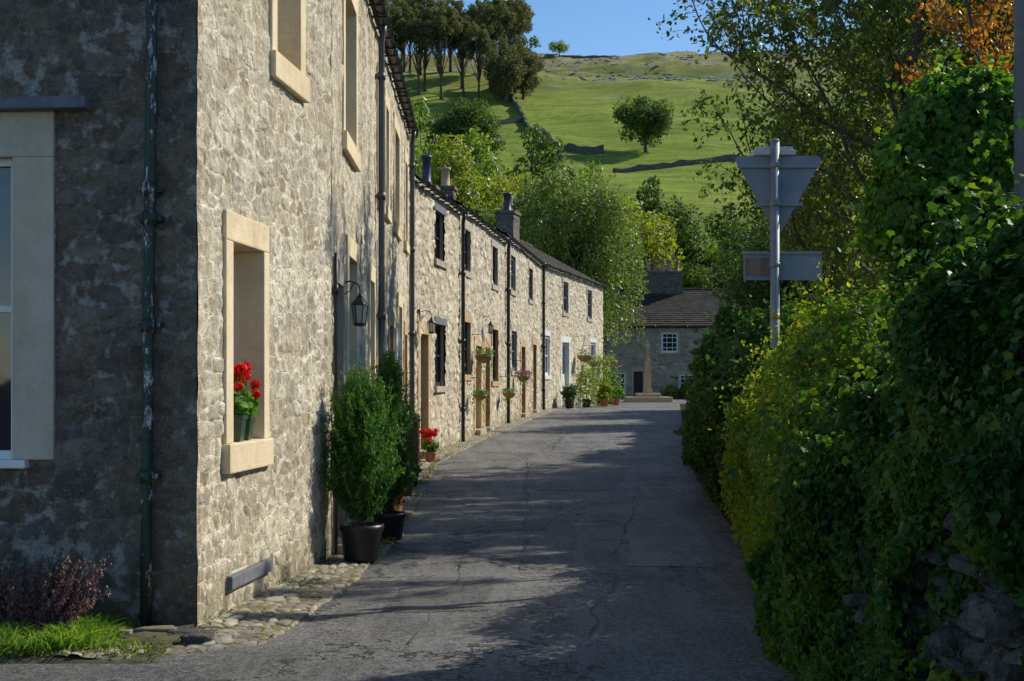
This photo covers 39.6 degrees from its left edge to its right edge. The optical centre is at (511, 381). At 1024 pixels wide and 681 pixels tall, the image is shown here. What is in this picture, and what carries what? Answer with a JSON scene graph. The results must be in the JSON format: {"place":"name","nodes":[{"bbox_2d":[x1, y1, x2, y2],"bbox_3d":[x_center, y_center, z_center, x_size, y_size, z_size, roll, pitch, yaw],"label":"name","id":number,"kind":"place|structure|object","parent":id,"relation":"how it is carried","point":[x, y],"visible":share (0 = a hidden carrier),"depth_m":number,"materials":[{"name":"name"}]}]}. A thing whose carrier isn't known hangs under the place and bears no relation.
{"place":"outdoors","nodes":[
{"label":"outdoors","id":0,"kind":"place"},
{"bbox_2d":[0,620,196,663],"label":"verge soil","id":1,"kind":"structure","parent":0,"point":[141,636],"depth_m":8.10,"materials":[{"name":"brown soil"}]},
{"bbox_2d":[0,546,111,635],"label":"heather bush","id":2,"kind":"object","parent":1,"relation":"on","point":[58,600],"visible":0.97,"depth_m":8.57,"materials":[{"name":"purple plant"}]},
{"bbox_2d":[0,607,180,657],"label":"verge grass","id":3,"kind":"structure","parent":1,"relation":"on","point":[82,634],"depth_m":8.27,"materials":[{"name":"green plant"}]},
{"bbox_2d":[57,404,596,659],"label":"pavement","id":4,"kind":"structure","parent":0,"point":[284,606],"depth_m":10.14,"materials":[{"name":"grey stone"}]},
{"bbox_2d":[180,631,213,644],"bbox_3d":[-1.896,1.554,8.579,0.199,0.080,0.148,0,0,0],"label":"edging stone","id":5,"kind":"object","parent":4,"relation":"on","point":[196,637],"visible":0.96,"depth_m":8.53,"materials":[{"name":"grey stone"}]},
{"bbox_2d":[187,445,454,638],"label":"verge weeds","id":6,"kind":"object","parent":4,"relation":"on","point":[385,539],"visible":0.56,"depth_m":13.46,"materials":[{"name":"green plant"}]},
{"bbox_2d":[316,361,408,562],"bbox_3d":[-1.325,0.683,12.454,0.864,1.773,0.851,0,0,0],"label":"potted conifer","id":7,"kind":"object","parent":4,"relation":"on","point":[358,432],"visible":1,"depth_m":12.32,"materials":[{"name":"green plant"}]},
{"bbox_2d":[354,346,427,540],"bbox_3d":[-1.201,0.607,14.092,0.753,1.926,0.705,0,0,0],"label":"potted conifer","id":8,"kind":"object","parent":4,"relation":"on","point":[391,520],"visible":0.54,"depth_m":14.02,"materials":[{"name":"green plant"}]},
{"bbox_2d":[403,410,420,468],"bbox_3d":[-1.614,1.017,22.603,0.360,1.126,0.536,0,0,0],"label":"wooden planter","id":9,"kind":"object","parent":4,"relation":"on","point":[416,421],"visible":0.29,"depth_m":22.35,"materials":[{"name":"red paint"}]},
{"bbox_2d":[420,428,438,461],"bbox_3d":[-1.506,1.179,26.191,0.362,0.643,0.334,0,0,-19],"label":"potted geranium","id":10,"kind":"object","parent":4,"relation":"on","point":[430,449],"visible":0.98,"depth_m":26.12,"materials":[{"name":"plant"}]},
{"bbox_2d":[560,384,579,407],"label":"potted shrub","id":11,"kind":"object","parent":4,"relation":"on","point":[569,393],"visible":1,"depth_m":51.25,"materials":[{"name":"green plant"}]},
{"bbox_2d":[0,400,797,680],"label":"road","id":12,"kind":"structure","parent":0,"point":[536,620],"depth_m":10.68,"materials":[{"name":"grey asphalt"}]},
{"bbox_2d":[382,576,494,611],"bbox_3d":[-0.520,1.590,10.719,0.777,0.001,1.826,0,0,0],"label":"road patch","id":13,"kind":"object","parent":12,"relation":"on","point":[425,594],"visible":1,"depth_m":10.60,"materials":[{"name":"grey asphalt"}]},
{"bbox_2d":[480,504,563,530],"bbox_3d":[0.158,1.590,16.774,0.738,0.001,3.317,0,0,6],"label":"road patch","id":14,"kind":"object","parent":12,"relation":"on","point":[514,516],"visible":1,"depth_m":16.60,"materials":[{"name":"grey asphalt"}]},
{"bbox_2d":[537,466,627,490],"bbox_3d":[1.209,1.550,22.963,1.180,0.065,4.982,0,0,7],"label":"road patch","id":15,"kind":"object","parent":12,"relation":"on","point":[580,478],"visible":1,"depth_m":22.53,"materials":[{"name":"grey asphalt"}]},
{"bbox_2d":[572,360,600,407],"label":"potted shrub","id":16,"kind":"object","parent":12,"relation":"on","point":[586,402],"visible":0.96,"depth_m":53.47,"materials":[{"name":"green plant"}]},
{"bbox_2d":[587,350,617,405],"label":"potted shrub","id":17,"kind":"object","parent":12,"relation":"on","point":[607,378],"visible":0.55,"depth_m":55.86,"materials":[{"name":"green plant"}]},
{"bbox_2d":[594,379,614,405],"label":"potted shrub","id":18,"kind":"object","parent":12,"relation":"on","point":[603,395],"visible":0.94,"depth_m":54.47,"materials":[{"name":"green plant"}]},
{"bbox_2d":[626,536,715,566],"bbox_3d":[1.498,1.590,13.409,0.784,0.001,2.473,0,0,6],"label":"road patch","id":19,"kind":"object","parent":12,"relation":"on","point":[690,551],"visible":1,"depth_m":13.28,"materials":[{"name":"grey asphalt"}]},
{"bbox_2d":[196,50,956,679],"bbox_3d":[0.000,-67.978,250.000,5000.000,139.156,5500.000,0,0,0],"label":"ground","id":20,"kind":"structure","parent":0,"point":[574,108],"depth_m":363.43,"materials":[{"name":"green plant"}]},
{"bbox_2d":[0,0,331,626],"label":"corner house","id":21,"kind":"structure","parent":20,"relation":"on","point":[156,285],"depth_m":9.06,"materials":[{"name":"stone"}]},
{"bbox_2d":[0,95,91,459],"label":"window","id":22,"kind":"structure","parent":21,"relation":"in","point":[27,123],"depth_m":9.05,"materials":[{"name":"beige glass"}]},
{"bbox_2d":[196,209,273,473],"bbox_3d":[-1.983,-0.265,10.037,0.325,1.770,1.099,0,0,6],"label":"window","id":23,"kind":"structure","parent":21,"relation":"in","point":[245,274],"depth_m":10.42,"materials":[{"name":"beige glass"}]},
{"bbox_2d":[233,361,254,441],"bbox_3d":[-1.953,0.106,9.907,0.319,0.627,0.330,0,0,0],"label":"potted geranium","id":24,"kind":"object","parent":21,"relation":"on","point":[242,404],"visible":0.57,"depth_m":9.84,"materials":[{"name":"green plant"}]},
{"bbox_2d":[242,372,261,440],"bbox_3d":[-1.919,0.165,10.139,0.281,0.510,0.279,0,0,-33],"label":"potted geranium","id":25,"kind":"object","parent":21,"relation":"on","point":[254,384],"visible":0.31,"depth_m":10.11,"materials":[{"name":"red plant"}]},
{"bbox_2d":[269,0,309,102],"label":"window","id":26,"kind":"structure","parent":21,"relation":"in","point":[287,18],"depth_m":11.50,"materials":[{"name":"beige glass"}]},
{"bbox_2d":[196,0,395,554],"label":"terraced house","id":27,"kind":"structure","parent":20,"relation":"on","point":[361,32],"depth_m":15.07,"materials":[{"name":"stone"}]},
{"bbox_2d":[330,256,344,553],"bbox_3d":[-1.640,0.250,13.200,0.340,2.740,0.880,0,0,-1],"label":"door","id":28,"kind":"structure","parent":27,"relation":"in","point":[341,266],"depth_m":13.52,"materials":[{"name":"grey wood"}]},
{"bbox_2d":[330,234,358,383],"bbox_3d":[-1.743,-0.460,14.594,0.286,1.980,1.280,0,0,-1],"label":"door","id":29,"kind":"structure","parent":27,"relation":"in","point":[352,248],"depth_m":15.07,"materials":[{"name":"beige glass"}]},
{"bbox_2d":[330,0,360,171],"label":"window","id":30,"kind":"structure","parent":27,"relation":"in","point":[349,143],"depth_m":14.94,"materials":[{"name":"beige stone"}]},
{"bbox_2d":[344,280,368,325],"bbox_3d":[-1.505,-0.762,13.600,0.280,0.475,0.156,0,0,0],"label":"wall lantern","id":31,"kind":"object","parent":27,"relation":"attached to","point":[359,303],"depth_m":13.56,"materials":[{"name":"black metal"}]},
{"bbox_2d":[367,262,375,382],"bbox_3d":[-1.797,-0.460,17.143,0.285,1.880,0.980,0,0,-1],"label":"window","id":32,"kind":"structure","parent":27,"relation":"in","point":[371,317],"depth_m":17.47,"materials":[{"name":"beige stone"}]},
{"bbox_2d":[375,62,385,214],"bbox_3d":[-1.825,-3.135,18.493,0.285,1.830,0.980,0,0,-1],"label":"window","id":33,"kind":"structure","parent":27,"relation":"in","point":[376,90],"depth_m":18.02,"materials":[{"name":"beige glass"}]},
{"bbox_2d":[196,41,418,468],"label":"terraced house","id":34,"kind":"structure","parent":20,"relation":"on","point":[400,122],"depth_m":22.65,"materials":[{"name":"stone"}]},
{"bbox_2d":[385,87,391,223],"bbox_3d":[-1.843,-3.120,19.799,0.265,1.760,0.930,0,0,-1],"label":"window","id":35,"kind":"structure","parent":34,"relation":"in","point":[388,216],"depth_m":20.10,"materials":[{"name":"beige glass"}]},
{"bbox_2d":[387,309,394,412],"bbox_3d":[-1.855,0.250,20.723,0.219,2.540,1.110,0,0,-1],"label":"door","id":36,"kind":"structure","parent":34,"relation":"in","point":[391,315],"depth_m":20.79,"materials":[{"name":"beige paint"}]},
{"bbox_2d":[393,111,401,241],"bbox_3d":[-1.890,-3.145,22.074,0.266,1.810,1.480,0,0,-1],"label":"window","id":37,"kind":"structure","parent":34,"relation":"in","point":[397,231],"depth_m":22.65,"materials":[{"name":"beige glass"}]},
{"bbox_2d":[397,292,404,402],"bbox_3d":[-1.909,-0.520,22.948,0.266,1.760,1.230,0,0,-1],"label":"window","id":38,"kind":"structure","parent":34,"relation":"in","point":[399,297],"depth_m":23.40,"materials":[{"name":"beige glass"}]},
{"bbox_2d":[403,321,407,406],"bbox_3d":[-1.933,0.240,24.547,0.219,2.520,0.960,0,0,-1],"label":"door","id":39,"kind":"structure","parent":34,"relation":"in","point":[405,342],"depth_m":24.90,"materials":[{"name":"beige stone"}]},
{"bbox_2d":[403,147,409,254],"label":"window","id":40,"kind":"structure","parent":34,"relation":"in","point":[406,245],"depth_m":24.43,"materials":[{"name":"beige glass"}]},
{"bbox_2d":[388,6,416,71],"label":"woodland tree","id":41,"kind":"object","parent":20,"relation":"on","point":[399,39],"visible":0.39,"depth_m":385.22,"materials":[{"name":"green plant"}]},
{"bbox_2d":[397,7,439,95],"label":"woodland tree","id":42,"kind":"object","parent":20,"relation":"on","point":[409,27],"visible":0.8,"depth_m":378.58,"materials":[{"name":"green plant"}]},
{"bbox_2d":[414,0,438,90],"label":"woodland tree","id":43,"kind":"object","parent":20,"relation":"on","point":[430,4],"visible":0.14,"depth_m":398.76,"materials":[{"name":"green plant"}]},
{"bbox_2d":[409,170,467,458],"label":"terraced house","id":44,"kind":"structure","parent":20,"relation":"on","point":[438,403],"depth_m":29.01,"materials":[{"name":"stone"}]},
{"bbox_2d":[417,321,430,458],"bbox_3d":[-1.707,0.170,27.150,0.340,2.580,1.306,0,0,7],"label":"door","id":45,"kind":"structure","parent":44,"relation":"in","point":[424,357],"depth_m":27.55,"materials":[{"name":"brown paint"}]},
{"bbox_2d":[433,202,447,268],"bbox_3d":[-1.530,-2.940,28.857,0.220,1.240,1.348,0,0,7],"label":"window","id":46,"kind":"structure","parent":44,"relation":"in","point":[440,211],"depth_m":29.27,"materials":[{"name":"black glass"}]},
{"bbox_2d":[433,316,448,391],"bbox_3d":[-1.524,-0.535,28.933,0.221,1.510,1.399,0,0,7],"label":"window","id":47,"kind":"structure","parent":44,"relation":"in","point":[439,386],"depth_m":29.44,"materials":[{"name":"black glass"}]},
{"bbox_2d":[417,5,463,99],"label":"woodland tree","id":48,"kind":"object","parent":20,"relation":"on","point":[436,33],"visible":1,"depth_m":375.32,"materials":[{"name":"green plant"}]},
{"bbox_2d":[409,98,494,192],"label":"valley tree","id":49,"kind":"object","parent":20,"relation":"on","point":[480,140],"visible":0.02,"depth_m":107.63,"materials":[{"name":"green plant"}]},
{"bbox_2d":[444,16,479,97],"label":"woodland tree","id":50,"kind":"object","parent":20,"relation":"on","point":[465,23],"visible":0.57,"depth_m":381.47,"materials":[{"name":"green plant"}]},
{"bbox_2d":[422,97,505,157],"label":"tree","id":51,"kind":"object","parent":20,"relation":"on","point":[463,118],"visible":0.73,"depth_m":273.71,"materials":[{"name":"green plant"}]},
{"bbox_2d":[416,133,531,223],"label":"valley tree","id":52,"kind":"object","parent":20,"relation":"on","point":[463,179],"visible":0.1,"depth_m":78.32,"materials":[{"name":"green plant"}]},
{"bbox_2d":[442,192,511,438],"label":"terraced house","id":53,"kind":"structure","parent":20,"relation":"on","point":[486,289],"depth_m":35.29,"materials":[{"name":"stone"}]},
{"bbox_2d":[465,221,472,278],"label":"window","id":54,"kind":"structure","parent":53,"relation":"in","point":[468,229],"depth_m":32.90,"materials":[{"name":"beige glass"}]},
{"bbox_2d":[465,314,472,379],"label":"window","id":55,"kind":"structure","parent":53,"relation":"in","point":[468,320],"depth_m":32.90,"materials":[{"name":"beige glass"}]},
{"bbox_2d":[473,336,486,435],"bbox_3d":[-0.842,0.110,34.150,0.340,2.360,1.307,0,0,7],"label":"door","id":56,"kind":"structure","parent":53,"relation":"in","point":[477,416],"depth_m":34.60,"materials":[{"name":"paint"}]},
{"bbox_2d":[472,334,494,374],"bbox_3d":[-0.644,-0.612,33.202,0.552,1.004,0.575,0,0,-41],"label":"hanging basket","id":57,"kind":"object","parent":53,"relation":"attached to","point":[484,358],"visible":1,"depth_m":33.09,"materials":[{"name":"wicker"}]},
{"bbox_2d":[483,338,494,430],"bbox_3d":[-0.651,0.110,35.700,0.340,2.360,1.206,0,0,7],"label":"door","id":58,"kind":"structure","parent":53,"relation":"in","point":[487,417],"depth_m":36.10,"materials":[{"name":"brown wood"}]},
{"bbox_2d":[491,238,499,291],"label":"window","id":59,"kind":"structure","parent":53,"relation":"in","point":[494,244],"depth_m":37.55,"materials":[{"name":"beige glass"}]},
{"bbox_2d":[491,322,499,385],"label":"window","id":60,"kind":"structure","parent":53,"relation":"in","point":[495,336],"depth_m":37.65,"materials":[{"name":"beige glass"}]},
{"bbox_2d":[457,22,497,100],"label":"woodland tree","id":61,"kind":"object","parent":20,"relation":"on","point":[483,44],"visible":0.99,"depth_m":377.10,"materials":[{"name":"green plant"}]},
{"bbox_2d":[421,155,546,421],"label":"terraced house","id":62,"kind":"structure","parent":20,"relation":"on","point":[527,300],"depth_m":44.45,"materials":[{"name":"stone"}]},
{"bbox_2d":[510,248,516,296],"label":"window","id":63,"kind":"structure","parent":62,"relation":"in","point":[513,292],"depth_m":41.41,"materials":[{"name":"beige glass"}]},
{"bbox_2d":[510,324,516,374],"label":"window","id":64,"kind":"structure","parent":62,"relation":"in","point":[513,351],"depth_m":41.72,"materials":[{"name":"beige glass"}]},
{"bbox_2d":[520,339,529,417],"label":"door","id":65,"kind":"structure","parent":62,"relation":"in","point":[523,342],"depth_m":44.00,"materials":[{"name":"brown wood"}]},
{"bbox_2d":[532,337,539,412],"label":"door","id":66,"kind":"structure","parent":62,"relation":"in","point":[534,347],"depth_m":47.20,"materials":[{"name":"brown wood"}]},
{"bbox_2d":[477,1,515,91],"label":"woodland tree","id":67,"kind":"object","parent":20,"relation":"on","point":[506,20],"visible":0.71,"depth_m":393.47,"materials":[{"name":"green plant"}]},
{"bbox_2d":[478,44,533,103],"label":"woodland tree","id":68,"kind":"object","parent":20,"relation":"on","point":[506,72],"visible":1,"depth_m":372.12,"materials":[{"name":"green plant"}]},
{"bbox_2d":[485,0,527,42],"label":"woodland tree","id":69,"kind":"object","parent":20,"relation":"on","point":[513,8],"visible":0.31,"depth_m":406.63,"materials":[{"name":"green plant"}]},
{"bbox_2d":[474,156,547,214],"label":"valley tree","id":70,"kind":"object","parent":20,"relation":"on","point":[484,167],"depth_m":88.84,"materials":[{"name":"green plant"}]},
{"bbox_2d":[503,0,532,44],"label":"woodland tree","id":71,"kind":"object","parent":20,"relation":"on","point":[525,8],"visible":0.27,"depth_m":419.19,"materials":[{"name":"green plant"}]},
{"bbox_2d":[493,33,543,93],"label":"woodland tree","id":72,"kind":"object","parent":20,"relation":"on","point":[518,43],"visible":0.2,"depth_m":391.30,"materials":[{"name":"green plant"}]},
{"bbox_2d":[467,166,582,244],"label":"tree","id":73,"kind":"object","parent":20,"relation":"on","point":[518,206],"visible":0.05,"depth_m":72.98,"materials":[{"name":"green plant"}]},
{"bbox_2d":[444,193,606,408],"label":"terraced house","id":74,"kind":"structure","parent":20,"relation":"on","point":[573,303],"depth_m":54.37,"materials":[{"name":"stone"}]},
{"bbox_2d":[545,330,551,378],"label":"window","id":75,"kind":"structure","parent":74,"relation":"in","point":[547,333],"depth_m":50.22,"materials":[{"name":"white glass"}]},
{"bbox_2d":[561,336,569,406],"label":"door","id":76,"kind":"structure","parent":74,"relation":"in","point":[565,377],"depth_m":53.63,"materials":[{"name":"white paint"}]},
{"bbox_2d":[467,123,583,208],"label":"valley tree","id":77,"kind":"object","parent":20,"relation":"on","point":[538,148],"visible":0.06,"depth_m":98.78,"materials":[{"name":"green plant"}]},
{"bbox_2d":[513,51,545,99],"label":"woodland tree","id":78,"kind":"object","parent":20,"relation":"on","point":[533,82],"visible":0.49,"depth_m":379.67,"materials":[{"name":"green plant"}]},
{"bbox_2d":[492,87,603,153],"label":"field wall","id":79,"kind":"structure","parent":20,"relation":"on","point":[571,147],"depth_m":301.29,"materials":[{"name":"stone"}]},
{"bbox_2d":[519,161,649,348],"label":"weeping birch","id":80,"kind":"object","parent":20,"relation":"on","point":[596,252],"visible":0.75,"depth_m":68.21,"materials":[{"name":"green plant"}]},
{"bbox_2d":[562,159,674,259],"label":"valley tree","id":81,"kind":"object","parent":20,"relation":"on","point":[591,168],"visible":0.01,"depth_m":105.21,"materials":[{"name":"green plant"}]},
{"bbox_2d":[578,193,685,287],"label":"valley tree","id":82,"kind":"object","parent":20,"relation":"on","point":[657,243],"visible":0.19,"depth_m":88.25,"materials":[{"name":"green plant"}]},
{"bbox_2d":[611,94,674,151],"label":"tree","id":83,"kind":"object","parent":20,"relation":"on","point":[644,119],"visible":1,"depth_m":294.65,"materials":[{"name":"green plant"}]},
{"bbox_2d":[623,341,672,401],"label":"market cross","id":84,"kind":"object","parent":20,"relation":"on","point":[647,395],"visible":0.79,"depth_m":65.46,"materials":[{"name":"stone"}]},
{"bbox_2d":[631,175,711,274],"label":"valley tree","id":85,"kind":"object","parent":20,"relation":"on","point":[685,235],"visible":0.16,"depth_m":109.95,"materials":[{"name":"green plant"}]},
{"bbox_2d":[603,259,747,398],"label":"cottage","id":86,"kind":"structure","parent":20,"relation":"on","point":[673,309],"depth_m":80.07,"materials":[{"name":"grey stone"}]},
{"bbox_2d":[631,368,643,396],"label":"door","id":87,"kind":"structure","parent":86,"relation":"in","point":[638,385],"depth_m":80.12,"materials":[{"name":"brown wood"}]},
{"bbox_2d":[659,330,679,354],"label":"window","id":88,"kind":"structure","parent":86,"relation":"in","point":[669,339],"depth_m":80.02,"materials":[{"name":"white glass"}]},
{"bbox_2d":[613,154,740,172],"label":"field wall","id":89,"kind":"structure","parent":20,"relation":"on","point":[721,158],"depth_m":277.39,"materials":[{"name":"stone"}]},
{"bbox_2d":[537,50,842,87],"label":"limestone outcrop","id":90,"kind":"object","parent":20,"relation":"on","point":[637,77],"visible":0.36,"depth_m":440.34,"materials":[{"name":"grey stone"}]},
{"bbox_2d":[672,242,726,287],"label":"valley tree","id":91,"kind":"object","parent":20,"relation":"on","point":[694,279],"visible":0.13,"depth_m":101.93,"materials":[{"name":"green plant"}]},
{"bbox_2d":[679,218,745,281],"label":"valley tree","id":92,"kind":"object","parent":20,"relation":"on","point":[731,229],"visible":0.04,"depth_m":110.65,"materials":[{"name":"green plant"}]},
{"bbox_2d":[702,201,750,254],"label":"valley tree","id":93,"kind":"object","parent":20,"relation":"on","point":[716,235],"visible":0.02,"depth_m":124.17,"materials":[{"name":"green plant"}]},
{"bbox_2d":[702,220,767,314],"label":"roadside tree","id":94,"kind":"object","parent":20,"relation":"on","point":[728,292],"visible":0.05,"depth_m":46.21,"materials":[{"name":"green plant"}]},
{"bbox_2d":[710,214,769,287],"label":"valley tree","id":95,"kind":"object","parent":20,"relation":"on","point":[727,245],"visible":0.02,"depth_m":100.35,"materials":[{"name":"green plant"}]},
{"bbox_2d":[680,466,807,680],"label":"leaf litter","id":96,"kind":"object","parent":20,"relation":"on","point":[721,532],"visible":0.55,"depth_m":16.79,"materials":[{"name":"brown plant"}]},
{"bbox_2d":[671,282,878,532],"bbox_3d":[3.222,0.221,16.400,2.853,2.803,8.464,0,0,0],"label":"ivy hedge","id":97,"kind":"object","parent":20,"relation":"on","point":[702,454],"visible":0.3,"depth_m":15.60,"materials":[{"name":"green plant"}]},
{"bbox_2d":[718,185,869,310],"bbox_3d":[7.922,-1.534,39.621,4.498,8.430,5.016,0,0,-35],"label":"roadside tree","id":98,"kind":"object","parent":20,"relation":"on","point":[759,294],"visible":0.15,"depth_m":39.41,"materials":[{"name":"green plant"}]},
{"bbox_2d":[708,232,912,652],"bbox_3d":[2.590,0.285,10.451,2.118,2.655,5.271,0,0,6],"label":"shrub","id":99,"kind":"object","parent":20,"relation":"on","point":[797,357],"visible":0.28,"depth_m":9.46,"materials":[{"name":"green plant"}]},
{"bbox_2d":[648,0,1013,312],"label":"birch tree","id":100,"kind":"object","parent":20,"relation":"on","point":[850,123],"visible":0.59,"depth_m":18.09,"materials":[{"name":"green plant"}]},
{"bbox_2d":[678,0,996,305],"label":"birch tree","id":101,"kind":"object","parent":20,"relation":"on","point":[842,37],"visible":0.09,"depth_m":24.84,"materials":[{"name":"green plant"}]},
{"bbox_2d":[713,112,1023,680],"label":"ivy hedge","id":102,"kind":"object","parent":20,"relation":"on","point":[854,478],"visible":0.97,"depth_m":5.95,"materials":[{"name":"green plant"}]},
{"bbox_2d":[825,39,1013,359],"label":"ivy column","id":103,"kind":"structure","parent":20,"relation":"on","point":[951,120],"depth_m":8.83,"materials":[{"name":"green plant"}]},
{"bbox_2d":[842,421,1023,680],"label":"drystone wall","id":104,"kind":"structure","parent":20,"relation":"on","point":[990,619],"depth_m":5.51,"materials":[{"name":"grey stone"}]},
{"bbox_2d":[883,0,1013,129],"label":"birch tree","id":105,"kind":"object","parent":20,"relation":"on","point":[956,5],"visible":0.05,"depth_m":20.14,"materials":[{"name":"orange plant"}]},
{"bbox_2d":[888,0,1013,97],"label":"rowan tree","id":106,"kind":"object","parent":20,"relation":"on","point":[974,35],"visible":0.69,"depth_m":13.83,"materials":[{"name":"orange plant"}]},
{"bbox_2d":[1014,0,1023,211],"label":"telegraph pole","id":107,"kind":"object","parent":20,"relation":"on","point":[1018,81],"visible":0.36,"depth_m":8.46,"materials":[{"name":"wood"}]},
{"bbox_2d":[387,0,1003,55],"label":"sky","id":108,"kind":"structure","parent":0,"point":[589,27],"materials":[{"name":"blue"}]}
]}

